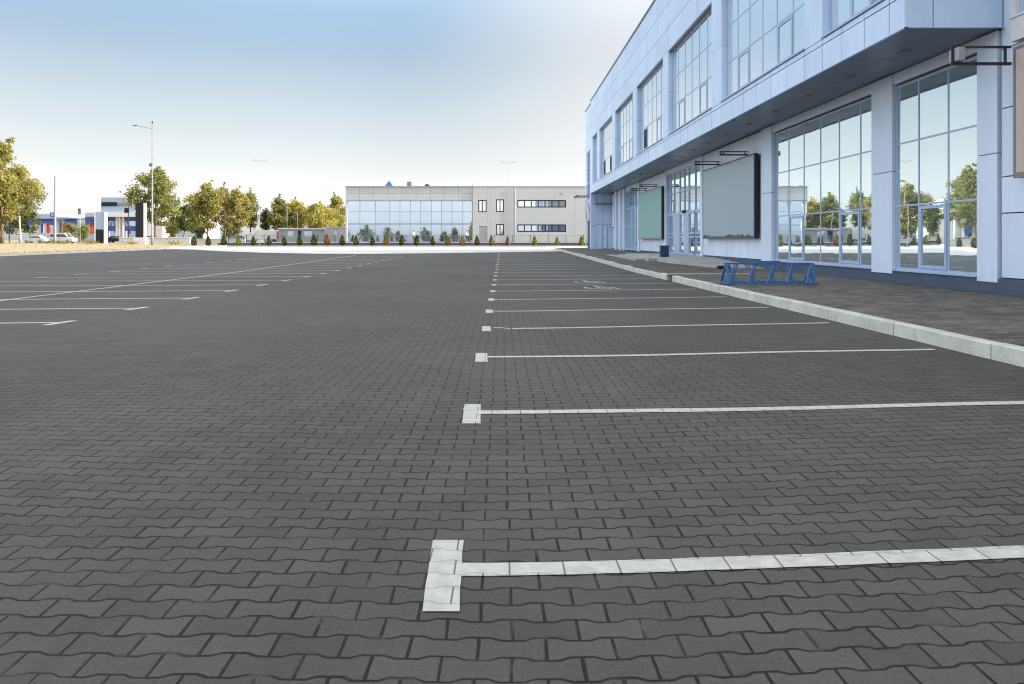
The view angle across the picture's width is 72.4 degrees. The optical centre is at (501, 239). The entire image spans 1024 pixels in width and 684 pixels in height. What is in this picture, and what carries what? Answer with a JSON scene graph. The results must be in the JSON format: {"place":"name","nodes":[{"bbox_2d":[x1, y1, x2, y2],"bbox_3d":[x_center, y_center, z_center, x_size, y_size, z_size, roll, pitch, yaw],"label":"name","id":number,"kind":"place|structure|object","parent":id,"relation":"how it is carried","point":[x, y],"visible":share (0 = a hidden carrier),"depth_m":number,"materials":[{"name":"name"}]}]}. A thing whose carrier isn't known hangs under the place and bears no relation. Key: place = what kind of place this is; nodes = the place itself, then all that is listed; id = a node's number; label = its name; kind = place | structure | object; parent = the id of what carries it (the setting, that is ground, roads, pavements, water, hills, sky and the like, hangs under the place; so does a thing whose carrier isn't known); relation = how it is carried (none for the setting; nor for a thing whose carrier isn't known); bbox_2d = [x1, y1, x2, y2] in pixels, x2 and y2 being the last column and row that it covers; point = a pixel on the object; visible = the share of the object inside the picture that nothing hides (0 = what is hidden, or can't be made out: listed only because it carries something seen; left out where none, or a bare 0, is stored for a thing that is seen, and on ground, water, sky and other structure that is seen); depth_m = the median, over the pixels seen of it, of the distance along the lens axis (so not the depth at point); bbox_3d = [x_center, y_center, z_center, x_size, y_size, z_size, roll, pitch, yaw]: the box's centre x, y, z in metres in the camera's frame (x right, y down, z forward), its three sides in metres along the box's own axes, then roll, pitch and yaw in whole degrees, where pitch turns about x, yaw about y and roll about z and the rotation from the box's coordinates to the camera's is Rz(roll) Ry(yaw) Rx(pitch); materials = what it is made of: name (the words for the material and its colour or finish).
{"place":"outdoors","nodes":[
{"label":"outdoors","id":0,"kind":"place"},
{"bbox_2d":[4,241,118,242],"bbox_3d":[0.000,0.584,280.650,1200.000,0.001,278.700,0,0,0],"label":"verge","id":1,"kind":"structure","parent":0,"point":[41,242],"depth_m":163.55,"materials":[{"name":"green plant"}]},
{"bbox_2d":[3,209,33,242],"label":"tree","id":2,"kind":"object","parent":1,"relation":"on","point":[13,224],"visible":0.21,"depth_m":149.78,"materials":[{"name":"green plant"}]},
{"bbox_2d":[16,210,41,242],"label":"tree","id":3,"kind":"object","parent":1,"relation":"on","point":[25,226],"visible":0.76,"depth_m":147.53,"materials":[{"name":"green plant"}]},
{"bbox_2d":[22,236,47,242],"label":"parked car","id":4,"kind":"object","parent":1,"relation":"on","point":[31,239],"visible":0.77,"depth_m":135.17,"materials":[{"name":"white paint"}]},
{"bbox_2d":[35,214,80,241],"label":"pavilion","id":5,"kind":"structure","parent":1,"relation":"on","point":[45,218],"depth_m":172.10,"materials":[{"name":"white paint"}]},
{"bbox_2d":[41,225,53,237],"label":"window","id":6,"kind":"structure","parent":5,"relation":"in","point":[51,226],"depth_m":172.11,"materials":[{"name":"white glass"}]},
{"bbox_2d":[48,233,77,242],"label":"parked car","id":7,"kind":"object","parent":1,"relation":"on","point":[66,237],"visible":0.77,"depth_m":133.18,"materials":[{"name":"white paint"}]},
{"bbox_2d":[61,222,78,237],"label":"tree","id":8,"kind":"object","parent":1,"relation":"on","point":[69,228],"visible":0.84,"depth_m":149.66,"materials":[{"name":"green plant"}]},
{"bbox_2d":[58,218,84,241],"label":"pavilion","id":9,"kind":"structure","parent":1,"relation":"on","point":[77,221],"depth_m":172.30,"materials":[{"name":"white paint"}]},
{"bbox_2d":[75,224,91,242],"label":"tree","id":10,"kind":"object","parent":1,"relation":"on","point":[84,230],"visible":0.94,"depth_m":151.51,"materials":[{"name":"green plant"}]},
{"bbox_2d":[107,236,120,242],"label":"parked car","id":11,"kind":"object","parent":1,"relation":"on","point":[112,239],"visible":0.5,"depth_m":149.17,"materials":[{"name":"black metal"}]},
{"bbox_2d":[85,197,171,241],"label":"car showroom","id":12,"kind":"structure","parent":1,"relation":"on","point":[117,217],"depth_m":165.82,"materials":[{"name":"white paint"}]},
{"bbox_2d":[163,215,179,236],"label":"tree","id":13,"kind":"object","parent":1,"relation":"on","point":[171,230],"visible":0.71,"depth_m":149.33,"materials":[{"name":"green plant"}]},
{"bbox_2d":[169,220,219,238],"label":"white shop","id":14,"kind":"structure","parent":1,"relation":"on","point":[214,234],"depth_m":174.37,"materials":[{"name":"paint"}]},
{"bbox_2d":[188,222,213,238],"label":"tree","id":15,"kind":"object","parent":1,"relation":"on","point":[199,230],"visible":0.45,"depth_m":151.31,"materials":[{"name":"green plant"}]},
{"bbox_2d":[212,182,234,236],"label":"tree","id":16,"kind":"object","parent":1,"relation":"on","point":[224,222],"visible":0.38,"depth_m":143.75,"materials":[{"name":"green plant"}]},
{"bbox_2d":[219,222,243,236],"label":"tree","id":17,"kind":"object","parent":1,"relation":"on","point":[230,231],"visible":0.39,"depth_m":154.37,"materials":[{"name":"green plant"}]},
{"bbox_2d":[244,187,260,232],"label":"tree","id":18,"kind":"object","parent":1,"relation":"on","point":[254,209],"visible":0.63,"depth_m":145.67,"materials":[{"name":"green plant"}]},
{"bbox_2d":[258,208,270,240],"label":"tree","id":19,"kind":"object","parent":1,"relation":"on","point":[264,224],"visible":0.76,"depth_m":149.50,"materials":[{"name":"green plant"}]},
{"bbox_2d":[265,194,293,240],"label":"tree","id":20,"kind":"object","parent":1,"relation":"on","point":[280,218],"visible":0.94,"depth_m":145.39,"materials":[{"name":"green plant"}]},
{"bbox_2d":[284,196,305,227],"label":"tree","id":21,"kind":"object","parent":1,"relation":"on","point":[295,204],"visible":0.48,"depth_m":149.34,"materials":[{"name":"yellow plant"}]},
{"bbox_2d":[292,200,342,227],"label":"tree","id":22,"kind":"object","parent":1,"relation":"on","point":[316,215],"visible":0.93,"depth_m":146.45,"materials":[{"name":"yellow plant"}]},
{"bbox_2d":[325,192,344,226],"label":"tree","id":23,"kind":"object","parent":1,"relation":"on","point":[336,202],"visible":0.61,"depth_m":153.12,"materials":[{"name":"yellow plant"}]},
{"bbox_2d":[0,242,235,253],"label":"dry lawn","id":24,"kind":"structure","parent":0,"point":[59,247],"depth_m":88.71,"materials":[{"name":"beige plant"}]},
{"bbox_2d":[0,131,46,243],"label":"tree","id":25,"kind":"object","parent":24,"relation":"on","point":[11,178],"visible":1,"depth_m":118.28,"materials":[{"name":"green plant"}]},
{"bbox_2d":[50,176,56,242],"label":"tall pole","id":26,"kind":"object","parent":24,"relation":"on","point":[52,214],"visible":0.96,"depth_m":119.86,"materials":[{"name":"grey metal"}]},
{"bbox_2d":[94,212,106,242],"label":"sign pylon","id":27,"kind":"object","parent":24,"relation":"on","point":[100,222],"visible":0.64,"depth_m":122.00,"materials":[{"name":"white paint"}]},
{"bbox_2d":[134,203,147,243],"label":"totem sign","id":28,"kind":"object","parent":24,"relation":"on","point":[140,222],"visible":0.88,"depth_m":112.00,"materials":[{"name":"white paint"}]},
{"bbox_2d":[133,121,153,244],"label":"street lamp","id":29,"kind":"object","parent":24,"relation":"on","point":[152,241],"visible":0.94,"depth_m":99.93,"materials":[{"name":"grey metal"}]},
{"bbox_2d":[118,163,183,236],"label":"tree","id":30,"kind":"object","parent":24,"relation":"on","point":[162,189],"visible":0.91,"depth_m":124.89,"materials":[{"name":"green plant"}]},
{"bbox_2d":[118,237,190,243],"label":"white wall","id":31,"kind":"structure","parent":24,"relation":"on","point":[163,240],"depth_m":119.00,"materials":[{"name":"paint"}]},
{"bbox_2d":[246,230,278,240],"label":"box lorry","id":32,"kind":"object","parent":24,"relation":"on","point":[273,234],"visible":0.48,"depth_m":123.90,"materials":[{"name":"white paint"}]},
{"bbox_2d":[191,239,245,242],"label":"white wall","id":33,"kind":"structure","parent":0,"point":[204,240],"depth_m":131.20,"materials":[{"name":"paint"}]},
{"bbox_2d":[255,160,263,245],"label":"double lamp","id":34,"kind":"object","parent":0,"point":[259,202],"visible":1,"depth_m":94.97,"materials":[{"name":"metal"}]},
{"bbox_2d":[0,0,652,239],"label":"sky","id":35,"kind":"structure","parent":0,"point":[331,95],"materials":[{"name":"blue"}]},
{"bbox_2d":[181,247,557,253],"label":"concrete apron","id":36,"kind":"object","parent":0,"point":[351,250],"visible":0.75,"depth_m":75.22,"materials":[{"name":"white concrete"}]},
{"bbox_2d":[0,246,1023,683],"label":"parking lot","id":37,"kind":"structure","parent":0,"point":[252,478],"depth_m":4.00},
{"bbox_2d":[18,321,72,324],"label":"painted bay line","id":38,"kind":"object","parent":37,"relation":"on","point":[52,323],"visible":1,"depth_m":11.54,"materials":[{"name":"paint"}]},
{"bbox_2d":[0,307,145,309],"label":"painted bay line","id":39,"kind":"object","parent":37,"relation":"on","point":[99,308],"visible":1,"depth_m":13.90,"materials":[{"name":"paint"}]},
{"bbox_2d":[0,297,198,299],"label":"painted bay line","id":40,"kind":"object","parent":37,"relation":"on","point":[115,298],"visible":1,"depth_m":16.27,"materials":[{"name":"paint"}]},
{"bbox_2d":[45,290,234,291],"bbox_3d":[-12.034,1.360,18.500,9.831,0.001,0.633,0,0,-3],"label":"painted bay line","id":41,"kind":"object","parent":37,"relation":"on","point":[104,291],"visible":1,"depth_m":18.49,"materials":[{"name":"paint"}]},
{"bbox_2d":[0,255,354,300],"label":"painted divider line","id":42,"kind":"object","parent":37,"relation":"on","point":[151,282],"visible":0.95,"depth_m":21.87,"materials":[{"name":"paint"}]},
{"bbox_2d":[103,284,267,285],"bbox_3d":[-12.034,1.360,20.930,9.835,0.001,0.633,0,0,-3],"label":"painted bay line","id":43,"kind":"object","parent":37,"relation":"on","point":[151,285],"visible":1,"depth_m":20.92,"materials":[{"name":"paint"}]},
{"bbox_2d":[492,283,655,284],"bbox_3d":[2.539,1.360,21.498,5.760,0.001,0.622,0,0,-5],"label":"painted bay line","id":44,"kind":"object","parent":37,"relation":"on","point":[553,284],"visible":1,"depth_m":21.39,"materials":[{"name":"paint"}]},
{"bbox_2d":[490,289,666,291],"bbox_3d":[2.539,1.360,18.880,5.763,0.001,0.622,0,0,-5],"label":"painted bay line","id":45,"kind":"object","parent":37,"relation":"on","point":[580,290],"visible":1,"depth_m":18.85,"materials":[{"name":"paint"}]},
{"bbox_2d":[488,297,685,300],"bbox_3d":[2.539,1.360,16.260,5.765,0.001,0.622,0,0,-5],"label":"painted bay line","id":46,"kind":"object","parent":37,"relation":"on","point":[491,299],"visible":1,"depth_m":16.27,"materials":[{"name":"paint"}]},
{"bbox_2d":[485,307,768,312],"bbox_3d":[2.540,1.360,13.628,5.760,0.001,0.622,0,0,-5],"label":"painted bay line","id":47,"kind":"object","parent":37,"relation":"on","point":[489,311],"visible":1,"depth_m":13.70,"materials":[{"name":"paint"}]},
{"bbox_2d":[482,322,827,330],"bbox_3d":[2.542,1.360,10.996,5.755,0.001,0.622,0,0,-5],"label":"painted bay line","id":48,"kind":"object","parent":37,"relation":"on","point":[486,328],"visible":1,"depth_m":11.01,"materials":[{"name":"paint"}]},
{"bbox_2d":[475,349,934,361],"bbox_3d":[2.540,1.360,8.287,5.726,0.001,0.618,0,0,-3],"label":"painted bay line","id":49,"kind":"object","parent":37,"relation":"on","point":[480,357],"visible":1,"depth_m":8.31,"materials":[{"name":"paint"}]},
{"bbox_2d":[423,540,1023,610],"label":"painted bay line","id":50,"kind":"object","parent":37,"relation":"on","point":[447,569],"visible":1,"depth_m":2.94,"materials":[{"name":"paint"}]},
{"bbox_2d":[462,401,1023,422],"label":"painted bay line","id":51,"kind":"object","parent":37,"relation":"on","point":[472,413],"visible":1,"depth_m":5.62,"materials":[{"name":"paint"}]},
{"bbox_2d":[545,246,587,248],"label":"apron","id":52,"kind":"object","parent":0,"point":[553,247],"visible":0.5,"depth_m":89.81,"materials":[{"name":"concrete"}]},
{"bbox_2d":[555,248,671,280],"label":"curb","id":53,"kind":"structure","parent":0,"point":[666,276],"depth_m":32.12,"materials":[{"name":"concrete"}]},
{"bbox_2d":[558,248,1023,346],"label":"footway","id":54,"kind":"structure","parent":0,"point":[993,317],"depth_m":14.23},
{"bbox_2d":[659,245,668,256],"bbox_3d":[8.550,0.713,36.900,0.470,0.850,0.430,0,0,0],"label":"litter bin","id":55,"kind":"object","parent":54,"relation":"on","point":[664,250],"visible":0.69,"depth_m":36.71,"materials":[{"name":"blue plastic"}]},
{"bbox_2d":[609,253,764,268],"bbox_3d":[9.120,1.129,39.300,3.640,0.470,20.400,0,0,0],"label":"entrance landing","id":56,"kind":"object","parent":54,"relation":"on","point":[712,262],"visible":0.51,"depth_m":35.20,"materials":[{"name":"concrete"}]},
{"bbox_2d":[671,273,749,275],"bbox_3d":[7.260,1.266,24.380,2.740,0.196,0.160,0,0,0],"label":"kerb return","id":57,"kind":"object","parent":54,"relation":"on","point":[707,273],"visible":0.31,"depth_m":24.41,"materials":[{"name":"concrete"}]},
{"bbox_2d":[719,261,818,284],"bbox_3d":[7.098,0.872,18.700,2.405,0.617,0.750,0,0,0],"label":"bicycle rack","id":58,"kind":"object","parent":54,"relation":"on","point":[729,281],"visible":1,"depth_m":18.46,"materials":[{"name":"blue metal"}]},
{"bbox_2d":[672,276,1023,366],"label":"curb","id":59,"kind":"structure","parent":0,"point":[1008,353],"depth_m":10.12,"materials":[{"name":"concrete"}]},
{"bbox_3d":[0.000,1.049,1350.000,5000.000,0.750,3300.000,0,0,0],"label":"ground","id":60,"kind":"structure","parent":0,"visible":0},
{"bbox_2d":[10,176,48,242],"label":"tree","id":61,"kind":"object","parent":60,"relation":"on","point":[29,205],"visible":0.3,"depth_m":138.16,"materials":[{"name":"green plant"}]},
{"bbox_2d":[0,248,169,255],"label":"curb","id":62,"kind":"structure","parent":60,"relation":"on","point":[78,252],"depth_m":60.86,"materials":[{"name":"concrete"}]},
{"bbox_2d":[171,204,197,236],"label":"tree","id":63,"kind":"object","parent":60,"relation":"on","point":[188,214],"visible":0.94,"depth_m":133.44,"materials":[{"name":"green plant"}]},
{"bbox_2d":[169,246,226,248],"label":"kerb apron","id":64,"kind":"object","parent":60,"relation":"on","point":[194,247],"visible":0.64,"depth_m":84.48,"materials":[{"name":"concrete"}]},
{"bbox_2d":[182,179,230,238],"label":"tree","id":65,"kind":"object","parent":60,"relation":"on","point":[207,202],"visible":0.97,"depth_m":136.49,"materials":[{"name":"green plant"}]},
{"bbox_2d":[223,186,255,235],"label":"tree","id":66,"kind":"object","parent":60,"relation":"on","point":[239,205],"visible":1,"depth_m":139.28,"materials":[{"name":"green plant"}]},
{"bbox_2d":[218,242,587,245],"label":"retaining wall","id":67,"kind":"structure","parent":60,"relation":"on","point":[420,244],"depth_m":98.48,"materials":[{"name":"concrete"}]},
{"bbox_2d":[228,235,587,241],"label":"metal railing","id":68,"kind":"object","parent":67,"relation":"on","point":[412,241],"visible":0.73,"depth_m":98.56,"materials":[{"name":"grey metal"}]},
{"bbox_2d":[585,0,1023,296],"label":"glass fronted building","id":69,"kind":"structure","parent":60,"relation":"on","point":[876,136],"depth_m":22.07,"materials":[{"name":"white paint"}]},
{"bbox_2d":[585,199,589,220],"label":"violet poster","id":70,"kind":"object","parent":69,"relation":"attached to","point":[587,210],"visible":1,"depth_m":71.88,"materials":[{"name":"paper"}]},
{"bbox_2d":[587,151,589,199],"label":"window","id":71,"kind":"structure","parent":69,"relation":"in","point":[588,154],"depth_m":72.75,"materials":[{"name":"blue glass"}]},
{"bbox_2d":[595,136,596,179],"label":"window","id":72,"kind":"structure","parent":69,"relation":"in","point":[596,136],"depth_m":67.04,"materials":[{"name":"clear glass"}]},
{"bbox_2d":[601,224,607,248],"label":"entrance door","id":73,"kind":"structure","parent":69,"relation":"in","point":[604,226],"depth_m":69.76,"materials":[{"name":"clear glass"}]},
{"bbox_2d":[602,119,611,175],"bbox_3d":[9.056,-7.791,59.800,0.068,4.386,7.216,0,0,0],"label":"window","id":74,"kind":"structure","parent":69,"relation":"in","point":[607,130],"depth_m":60.05,"materials":[{"name":"clear glass"}]},
{"bbox_2d":[612,193,614,227],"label":"billboard","id":75,"kind":"object","parent":69,"relation":"attached to","point":[613,210],"visible":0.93,"depth_m":68.52,"materials":[{"name":"white metal"}]},
{"bbox_2d":[618,96,632,165],"bbox_3d":[9.046,-7.791,50.950,0.048,4.386,7.316,0,0,0],"label":"window","id":76,"kind":"structure","parent":69,"relation":"in","point":[625,114],"depth_m":51.29,"materials":[{"name":"clear glass"}]},
{"bbox_2d":[626,187,636,249],"bbox_3d":[11.063,-1.731,59.300,0.073,5.234,5.844,0,0,0],"label":"window","id":77,"kind":"structure","parent":69,"relation":"in","point":[631,196],"depth_m":59.89,"materials":[{"name":"clear glass"}]},
{"bbox_2d":[638,186,663,238],"bbox_3d":[10.805,-1.846,51.050,0.171,3.588,7.908,0,0,0],"label":"billboard","id":78,"kind":"object","parent":69,"relation":"attached to","point":[651,214],"visible":1,"depth_m":50.22,"materials":[{"name":"green metal"}]},
{"bbox_2d":[640,63,662,151],"bbox_3d":[9.056,-7.791,42.175,0.068,4.386,7.466,0,0,0],"label":"window","id":79,"kind":"structure","parent":69,"relation":"in","point":[651,92],"depth_m":42.35,"materials":[{"name":"clear glass"}]},
{"bbox_2d":[667,214,669,253],"bbox_3d":[11.053,-0.386,46.230,0.093,2.604,0.964,0,0,0],"label":"entrance door","id":80,"kind":"structure","parent":69,"relation":"in","point":[668,216],"depth_m":46.57,"materials":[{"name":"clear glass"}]},
{"bbox_2d":[670,214,673,253],"bbox_3d":[11.053,-0.386,45.350,0.093,2.604,1.004,0,0,0],"label":"entrance door","id":81,"kind":"structure","parent":69,"relation":"in","point":[671,215],"depth_m":45.49,"materials":[{"name":"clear glass"}]},
{"bbox_2d":[679,212,683,254],"bbox_3d":[11.053,-0.386,42.950,0.093,2.604,1.204,0,0,0],"label":"entrance door","id":82,"kind":"structure","parent":69,"relation":"in","point":[681,215],"depth_m":43.21,"materials":[{"name":"clear glass"}]},
{"bbox_2d":[667,162,699,214],"bbox_3d":[11.063,-2.991,42.690,0.073,2.706,8.036,0,0,0],"label":"window","id":83,"kind":"structure","parent":69,"relation":"in","point":[683,185],"depth_m":42.37,"materials":[{"name":"clear glass"}]},
{"bbox_2d":[688,211,693,255],"bbox_3d":[11.053,-0.386,40.700,0.093,2.604,1.504,0,0,0],"label":"entrance door","id":84,"kind":"structure","parent":69,"relation":"in","point":[690,213],"depth_m":40.93,"materials":[{"name":"clear glass"}]},
{"bbox_2d":[672,9,711,130],"bbox_3d":[9.046,-7.791,33.325,0.048,4.386,7.666,0,0,0],"label":"window","id":85,"kind":"structure","parent":69,"relation":"in","point":[692,58],"depth_m":33.08,"materials":[{"name":"clear glass"}]},
{"bbox_2d":[694,210,699,255],"bbox_3d":[11.053,-0.386,39.360,0.093,2.604,1.384,0,0,0],"label":"entrance door","id":86,"kind":"structure","parent":69,"relation":"in","point":[696,212],"depth_m":39.67,"materials":[{"name":"clear glass"}]},
{"bbox_2d":[695,161,719,164],"bbox_3d":[10.325,-3.862,35.200,1.250,0.192,0.320,0,0,0],"label":"billboard lamp","id":87,"kind":"object","parent":69,"relation":"attached to","point":[696,162],"visible":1,"depth_m":35.17,"materials":[{"name":"black metal"}]},
{"bbox_2d":[703,153,757,238],"bbox_3d":[10.805,-1.881,33.575,0.171,3.638,7.658,0,0,0],"label":"billboard","id":88,"kind":"object","parent":69,"relation":"attached to","point":[730,199],"visible":1,"depth_m":32.57,"materials":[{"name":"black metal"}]},
{"bbox_2d":[719,151,747,155],"bbox_3d":[10.325,-3.862,31.200,1.250,0.192,0.320,0,0,0],"label":"billboard lamp","id":89,"kind":"object","parent":69,"relation":"attached to","point":[721,153],"visible":0.99,"depth_m":31.18,"materials":[{"name":"black metal"}]},
{"bbox_2d":[727,0,804,95],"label":"window","id":90,"kind":"structure","parent":69,"relation":"in","point":[761,34],"depth_m":24.60,"materials":[{"name":"clear glass"}]},
{"bbox_2d":[775,97,870,267],"bbox_3d":[11.046,-1.731,24.530,0.048,5.122,7.612,0,0,0],"label":"window","id":91,"kind":"structure","parent":69,"relation":"in","point":[823,163],"depth_m":23.83,"materials":[{"name":"clear glass"}]},
{"bbox_2d":[830,0,877,30],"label":"window","id":92,"kind":"structure","parent":69,"relation":"in","point":[841,11],"depth_m":18.50,"materials":[{"name":"clear glass"}]},
{"bbox_2d":[896,56,978,275],"bbox_3d":[11.046,-1.731,17.880,0.048,5.122,3.472,0,0,0],"label":"window","id":93,"kind":"structure","parent":69,"relation":"in","point":[936,112],"depth_m":17.72,"materials":[{"name":"clear glass"}]},
{"bbox_2d":[1013,43,1023,177],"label":"billboard","id":94,"kind":"object","parent":69,"relation":"attached to","point":[1018,111],"visible":1,"depth_m":14.54,"materials":[{"name":"beige metal"}]},
{"bbox_2d":[949,46,1011,64],"bbox_3d":[10.075,-3.877,14.720,1.250,0.402,0.320,0,0,0],"label":"billboard lamp","id":95,"kind":"object","parent":94,"relation":"attached to","point":[956,55],"visible":1,"depth_m":14.70,"materials":[{"name":"black metal"}]},
{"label":"terrace","id":96,"kind":"structure","parent":0,"visible":0},
{"bbox_2d":[278,228,326,240],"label":"site cabin","id":97,"kind":"object","parent":96,"relation":"on","point":[303,233],"visible":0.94,"depth_m":122.00,"materials":[{"name":"grey metal"}]},
{"bbox_2d":[322,227,344,240],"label":"white shed","id":98,"kind":"structure","parent":96,"relation":"on","point":[336,232],"depth_m":126.00,"materials":[{"name":"paint"}]},
{"bbox_2d":[345,181,587,240],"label":"office building","id":99,"kind":"structure","parent":96,"relation":"on","point":[426,212],"depth_m":104.02,"materials":[{"name":"metal"}]},
{"bbox_2d":[478,200,486,211],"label":"window","id":100,"kind":"structure","parent":99,"relation":"in","point":[482,204],"depth_m":104.01,"materials":[{"name":"clear glass"}]},
{"bbox_2d":[479,226,486,240],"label":"door","id":101,"kind":"structure","parent":99,"relation":"in","point":[482,229],"depth_m":103.96,"materials":[{"name":"metal"}]},
{"bbox_2d":[496,199,503,211],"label":"window","id":102,"kind":"structure","parent":99,"relation":"in","point":[499,202],"depth_m":104.01,"materials":[{"name":"clear glass"}]},
{"bbox_2d":[496,224,503,234],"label":"window","id":103,"kind":"structure","parent":99,"relation":"in","point":[499,227],"depth_m":104.01,"materials":[{"name":"clear glass"}]},
{"bbox_2d":[517,200,565,207],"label":"window","id":104,"kind":"structure","parent":99,"relation":"in","point":[520,203],"depth_m":104.01,"materials":[{"name":"clear glass"}]},
{"bbox_2d":[517,224,565,231],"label":"window","id":105,"kind":"structure","parent":99,"relation":"in","point":[520,227],"depth_m":104.01,"materials":[{"name":"blue glass"}]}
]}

